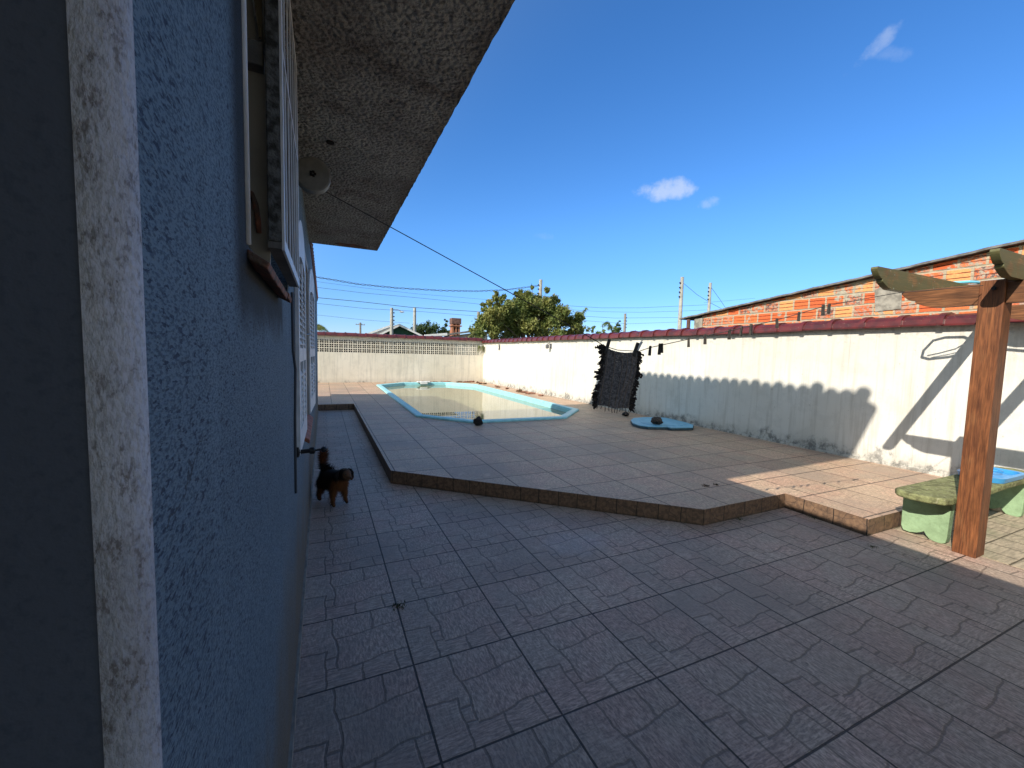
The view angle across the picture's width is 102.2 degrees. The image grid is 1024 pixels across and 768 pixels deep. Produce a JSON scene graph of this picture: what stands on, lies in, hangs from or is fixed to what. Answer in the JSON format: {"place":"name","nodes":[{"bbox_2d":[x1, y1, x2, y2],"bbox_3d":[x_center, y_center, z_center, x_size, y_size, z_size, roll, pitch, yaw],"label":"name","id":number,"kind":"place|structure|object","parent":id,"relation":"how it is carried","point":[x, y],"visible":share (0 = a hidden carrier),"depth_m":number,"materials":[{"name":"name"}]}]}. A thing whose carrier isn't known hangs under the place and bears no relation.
{"place":"outdoors","nodes":[
{"label":"outdoors","id":0,"kind":"place"},
{"bbox_2d":[0,0,514,767],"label":"house","id":1,"kind":"structure","parent":0,"point":[166,222],"depth_m":0.38,"materials":[{"name":"blue paint"}]},
{"bbox_2d":[241,0,299,302],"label":"window","id":2,"kind":"structure","parent":1,"relation":"in","point":[269,180],"depth_m":1.02,"materials":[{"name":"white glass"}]},
{"bbox_2d":[304,253,312,442],"bbox_3d":[-1.518,-0.281,2.895,0.196,1.235,0.952,0,5,-25],"label":"door","id":3,"kind":"structure","parent":1,"relation":"in","point":[309,418],"depth_m":3.25,"materials":[{"name":"beige paint"}]},
{"bbox_2d":[297,446,327,457],"bbox_3d":[-1.003,0.337,2.073,0.141,0.056,0.056,0,5,-25],"label":"wall tap","id":4,"kind":"object","parent":1,"relation":"attached to","point":[311,450],"depth_m":2.06,"materials":[{"name":"black plastic"}]},
{"bbox_2d":[298,156,330,194],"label":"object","id":5,"kind":"object","parent":1,"relation":"attached to","point":[314,176],"visible":0.89,"depth_m":2.25,"materials":[{"name":"plastic"}]},
{"bbox_2d":[326,192,982,351],"bbox_3d":[1.264,-0.625,2.742,4.695,0.842,0.006,1,4,-10],"label":"clothesline","id":6,"kind":"object","parent":1,"relation":"attached to","point":[594,339],"visible":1,"depth_m":2.63,"materials":[{"name":"fabric"}]},
{"bbox_2d":[604,339,610,353],"bbox_3d":[0.612,-0.241,2.646,0.022,0.094,0.014,15,2,-11],"label":"clothes peg","id":7,"kind":"object","parent":6,"relation":"attached to","point":[607,346],"visible":1,"depth_m":2.64,"materials":[{"name":"black plastic"}]},
{"bbox_2d":[591,344,643,414],"bbox_3d":[0.693,-0.025,2.695,0.364,0.460,0.071,1,4,-11],"label":"rag mat","id":8,"kind":"object","parent":6,"relation":"hanging from","point":[614,391],"visible":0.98,"depth_m":2.68,"materials":[{"name":"black fabric"}]},
{"bbox_2d":[633,342,638,356],"bbox_3d":[0.803,-0.223,2.681,0.022,0.095,0.015,17,1,-11],"label":"clothes peg","id":9,"kind":"object","parent":6,"relation":"attached to","point":[635,349],"visible":1,"depth_m":2.67,"materials":[{"name":"black plastic"}]},
{"bbox_2d":[657,343,660,354],"bbox_3d":[0.973,-0.230,2.723,0.019,0.075,0.013,-1,7,-38],"label":"clothes peg","id":10,"kind":"object","parent":6,"relation":"attached to","point":[659,349],"visible":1,"depth_m":2.72,"materials":[{"name":"black plastic"}]},
{"bbox_2d":[703,334,706,343],"bbox_3d":[1.297,-0.301,2.774,0.018,0.068,0.012,-1,6,4],"label":"clothes peg","id":11,"kind":"object","parent":6,"relation":"attached to","point":[705,339],"visible":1,"depth_m":2.77,"materials":[{"name":"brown wood"}]},
{"bbox_2d":[727,329,730,339],"bbox_3d":[1.476,-0.337,2.803,0.018,0.071,0.012,-2,8,-7],"label":"clothes peg","id":12,"kind":"object","parent":6,"relation":"attached to","point":[729,335],"visible":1,"depth_m":2.80,"materials":[{"name":"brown wood"}]},
{"bbox_2d":[749,324,752,334],"bbox_3d":[1.636,-0.372,2.827,0.020,0.076,0.013,-2,5,-32],"label":"clothes peg","id":13,"kind":"object","parent":6,"relation":"attached to","point":[751,329],"visible":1,"depth_m":2.82,"materials":[{"name":"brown wood"}]},
{"bbox_2d":[775,318,778,327],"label":"clothes peg","id":14,"kind":"object","parent":6,"relation":"attached to","point":[776,324],"visible":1,"depth_m":2.85,"materials":[{"name":"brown wood"}]},
{"bbox_2d":[821,305,824,315],"bbox_3d":[2.194,-0.521,2.913,0.020,0.076,0.013,0,4,-14],"label":"clothes peg","id":15,"kind":"object","parent":6,"relation":"attached to","point":[822,310],"visible":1,"depth_m":2.91,"materials":[{"name":"black plastic"}]},
{"bbox_2d":[826,303,830,313],"bbox_3d":[2.241,-0.533,2.921,0.019,0.072,0.013,0,6,-17],"label":"clothes peg","id":16,"kind":"object","parent":6,"relation":"attached to","point":[828,308],"visible":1,"depth_m":2.92,"materials":[{"name":"black plastic"}]},
{"bbox_2d":[317,323,328,331],"bbox_3d":[-16.925,-3.196,36.157,2.017,4.255,0.513,0,5,-25],"label":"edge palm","id":17,"kind":"object","parent":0,"point":[320,327],"visible":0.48,"depth_m":36.03,"materials":[{"name":"green plant"}]},
{"bbox_2d":[317,339,454,354],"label":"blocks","id":18,"kind":"structure","parent":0,"point":[369,350],"depth_m":20.43,"materials":[{"name":"beige concrete"}]},
{"bbox_2d":[317,287,474,303],"bbox_3d":[-9.162,-7.908,37.044,20.160,0.651,0.025,0,5,-25],"label":"power cable","id":19,"kind":"object","parent":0,"point":[393,295],"visible":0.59,"depth_m":36.43,"materials":[{"name":"black rubber"}]},
{"bbox_2d":[323,282,486,299],"bbox_3d":[-9.153,-8.429,37.005,20.138,0.602,0.018,0,5,-25],"label":"power cable","id":20,"kind":"object","parent":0,"point":[405,292],"visible":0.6,"depth_m":36.84,"materials":[{"name":"black rubber"}]},
{"bbox_2d":[292,410,1023,767],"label":"patio floor","id":21,"kind":"structure","parent":0,"point":[518,634],"depth_m":2.21,"materials":[{"name":"tile"}]},
{"bbox_2d":[313,446,353,506],"bbox_3d":[-1.747,0.894,4.048,0.606,0.558,0.254,5,5,39],"label":"dog","id":22,"kind":"object","parent":21,"relation":"on","point":[332,480],"visible":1,"depth_m":4.00},
{"bbox_2d":[392,600,406,610],"bbox_3d":[-0.670,1.310,2.451,0.087,0.018,0.093,0,5,-25],"label":"weed","id":23,"kind":"object","parent":21,"relation":"on","point":[397,606],"visible":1,"depth_m":2.45,"materials":[{"name":"green plant"}]},
{"bbox_2d":[318,382,955,535],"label":"pool deck","id":24,"kind":"structure","parent":21,"relation":"on","point":[586,456],"depth_m":5.12,"materials":[{"name":"tile"}]},
{"bbox_2d":[317,331,482,382],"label":"back wall","id":25,"kind":"structure","parent":24,"relation":"on","point":[343,367],"depth_m":17.88,"materials":[{"name":"beige paint"}]},
{"bbox_2d":[376,381,578,422],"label":"swimming pool","id":26,"kind":"structure","parent":24,"relation":"in","point":[569,411],"depth_m":11.09,"materials":[{"name":"blue plastic"}]},
{"bbox_2d":[385,385,565,419],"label":"water","id":27,"kind":"structure","parent":26,"relation":"in","point":[464,402],"depth_m":11.69,"materials":[{"name":"yellow liquid"}]},
{"bbox_2d":[473,416,482,425],"bbox_3d":[-0.642,0.698,7.784,0.182,0.187,0.160,0,5,-25],"label":"rock","id":28,"kind":"object","parent":24,"relation":"on","point":[477,421],"visible":1,"depth_m":7.73,"materials":[{"name":"black stone"}]},
{"bbox_2d":[630,417,693,430],"bbox_3d":[2.945,0.791,8.353,1.189,0.066,1.281,1,4,-9],"label":"foam board","id":29,"kind":"object","parent":24,"relation":"on","point":[666,424],"visible":0.95,"depth_m":7.99,"materials":[{"name":"blue plastic"}]},
{"bbox_2d":[651,417,662,424],"bbox_3d":[2.811,0.716,7.981,0.234,0.157,0.208,4,5,34],"label":"rock","id":30,"kind":"object","parent":29,"relation":"on","point":[657,420],"visible":1,"depth_m":7.93,"materials":[{"name":"grey stone"}]},
{"bbox_2d":[482,312,1023,476],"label":"garden wall","id":31,"kind":"structure","parent":21,"relation":"on","point":[891,391],"depth_m":6.31,"materials":[{"name":"white paint"}]},
{"bbox_2d":[477,345,483,351],"bbox_3d":[-1.444,-1.611,19.229,0.344,0.391,0.342,0,5,-25],"label":"hanging plant","id":32,"kind":"object","parent":31,"relation":"hanging from","point":[480,347],"visible":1,"depth_m":19.22,"materials":[{"name":"green plant"}]},
{"bbox_2d":[312,0,1023,338],"label":"sky","id":33,"kind":"structure","parent":0,"point":[608,154],"materials":[{"name":"blue"}]},
{"bbox_2d":[893,508,1023,569],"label":"paved yard","id":34,"kind":"structure","parent":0,"point":[1004,542],"depth_m":3.63,"materials":[{"name":"beige tile"}]},
{"bbox_2d":[871,248,1023,557],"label":"pergola","id":35,"kind":"object","parent":34,"relation":"on","point":[993,301],"visible":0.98,"depth_m":3.22,"materials":[{"name":"brown wood"}]},
{"bbox_2d":[953,278,1004,284],"bbox_3d":[5.077,-0.894,2.601,0.418,0.044,3.962,0,4,-15],"label":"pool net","id":36,"kind":"object","parent":35,"relation":"on","point":[970,281],"visible":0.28,"depth_m":4.14,"materials":[{"name":"blue plastic"}]},
{"bbox_2d":[895,466,1023,543],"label":"bench","id":37,"kind":"object","parent":34,"relation":"on","point":[928,508],"visible":0.75,"depth_m":3.62,"materials":[{"name":"concrete"}]},
{"bbox_2d":[957,467,1023,483],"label":"plastic tray","id":38,"kind":"object","parent":37,"relation":"on","point":[1006,476],"visible":0.54,"depth_m":3.96,"materials":[{"name":"blue plastic"}]},
{"bbox_3d":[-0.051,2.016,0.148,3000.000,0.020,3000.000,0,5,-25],"label":"ground","id":39,"kind":"structure","parent":0,"visible":0},
{"bbox_2d":[390,308,394,334],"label":"utility pole","id":40,"kind":"object","parent":39,"relation":"on","point":[391,321],"visible":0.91,"depth_m":42.21,"materials":[{"name":"concrete"}]},
{"bbox_2d":[369,324,421,335],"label":"gabled house","id":41,"kind":"structure","parent":39,"relation":"on","point":[399,329],"depth_m":43.84,"materials":[{"name":"white paint"}]},
{"bbox_2d":[413,308,415,331],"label":"utility pole","id":42,"kind":"object","parent":39,"relation":"on","point":[414,319],"depth_m":45.13,"materials":[{"name":"concrete"}]},
{"bbox_2d":[410,320,443,334],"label":"round tree","id":43,"kind":"object","parent":39,"relation":"on","point":[421,328],"visible":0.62,"depth_m":69.44,"materials":[{"name":"green plant"}]},
{"bbox_2d":[440,319,449,336],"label":"slim tree","id":44,"kind":"object","parent":39,"relation":"on","point":[445,325],"visible":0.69,"depth_m":71.07,"materials":[{"name":"green plant"}]},
{"bbox_2d":[449,318,461,335],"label":"chimney","id":45,"kind":"object","parent":39,"relation":"on","point":[454,325],"visible":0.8,"depth_m":63.18,"materials":[{"name":"brown brick"}]},
{"bbox_2d":[424,331,487,354],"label":"house","id":46,"kind":"structure","parent":39,"relation":"on","point":[462,335],"depth_m":39.48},
{"bbox_2d":[468,331,482,352],"bbox_3d":[-1.853,-1.079,20.394,0.841,3.103,0.666,2,4,4],"label":"hanging shrub","id":47,"kind":"object","parent":39,"relation":"on","point":[474,334],"visible":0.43,"depth_m":20.24,"materials":[{"name":"green plant"}]},
{"bbox_2d":[467,283,585,339],"bbox_3d":[0.990,-2.713,23.315,7.568,6.087,3.353,0,5,-25],"label":"leafy tree","id":48,"kind":"object","parent":39,"relation":"on","point":[516,317],"visible":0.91,"depth_m":22.68,"materials":[{"name":"green plant"}]},
{"bbox_2d":[538,279,541,296],"bbox_3d":[2.491,-5.161,38.210,0.474,8.851,0.393,1,4,-2],"label":"utility pole","id":49,"kind":"object","parent":39,"relation":"on","point":[540,287],"visible":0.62,"depth_m":37.82,"materials":[{"name":"concrete"}]},
{"bbox_2d":[316,276,538,291],"bbox_3d":[-6.866,-8.296,33.649,20.888,1.498,0.136,0,5,-25],"label":"power cable","id":50,"kind":"object","parent":49,"relation":"attached to","point":[422,289],"visible":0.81,"depth_m":33.67,"materials":[{"name":"black rubber"}]},
{"bbox_2d":[584,325,605,333],"bbox_3d":[5.260,-1.909,27.566,2.133,4.068,0.644,-1,5,-30],"label":"shrub","id":51,"kind":"object","parent":39,"relation":"on","point":[592,330],"visible":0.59,"depth_m":27.48,"materials":[{"name":"green plant"}]},
{"bbox_2d":[601,321,619,332],"bbox_3d":[6.952,-2.237,29.428,1.705,4.530,0.497,-1,5,-29],"label":"drooping palm","id":52,"kind":"object","parent":39,"relation":"on","point":[609,326],"visible":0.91,"depth_m":29.25,"materials":[{"name":"green plant"}]},
{"bbox_2d":[616,320,621,332],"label":"conifer","id":53,"kind":"object","parent":39,"relation":"on","point":[618,328],"visible":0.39,"depth_m":41.86,"materials":[{"name":"green plant"}]},
{"bbox_2d":[623,313,626,331],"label":"utility pole","id":54,"kind":"object","parent":39,"relation":"on","point":[625,324],"visible":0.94,"depth_m":49.59,"materials":[{"name":"concrete"}]},
{"bbox_2d":[677,277,683,328],"bbox_3d":[14.029,-4.552,34.714,0.432,8.730,0.346,1,4,-2],"label":"utility pole","id":55,"kind":"object","parent":39,"relation":"on","point":[681,283],"visible":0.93,"depth_m":34.44,"materials":[{"name":"concrete"}]},
{"bbox_2d":[707,283,711,311],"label":"utility pole","id":56,"kind":"object","parent":39,"relation":"on","point":[709,297],"visible":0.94,"depth_m":41.29,"materials":[{"name":"concrete"}]},
{"bbox_2d":[679,239,1023,328],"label":"brick building","id":57,"kind":"structure","parent":39,"relation":"on","point":[976,265],"depth_m":6.44,"materials":[{"name":"orange brick"}]},
{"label":"utility pole","id":58,"kind":"object","parent":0,"visible":0},
{"bbox_2d":[317,303,471,315],"bbox_3d":[-11.395,-6.992,38.307,17.485,0.359,0.025,0,5,-25],"label":"power cable","id":59,"kind":"object","parent":58,"relation":"attached to","point":[399,310],"visible":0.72,"depth_m":38.44,"materials":[{"name":"black rubber"}]},
{"bbox_2d":[318,297,478,311],"bbox_3d":[-8.979,-7.489,39.368,22.757,0.483,0.043,0,5,-25],"label":"power cable","id":60,"kind":"object","parent":58,"relation":"attached to","point":[396,305],"visible":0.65,"depth_m":38.55,"materials":[{"name":"black rubber"}]}
]}

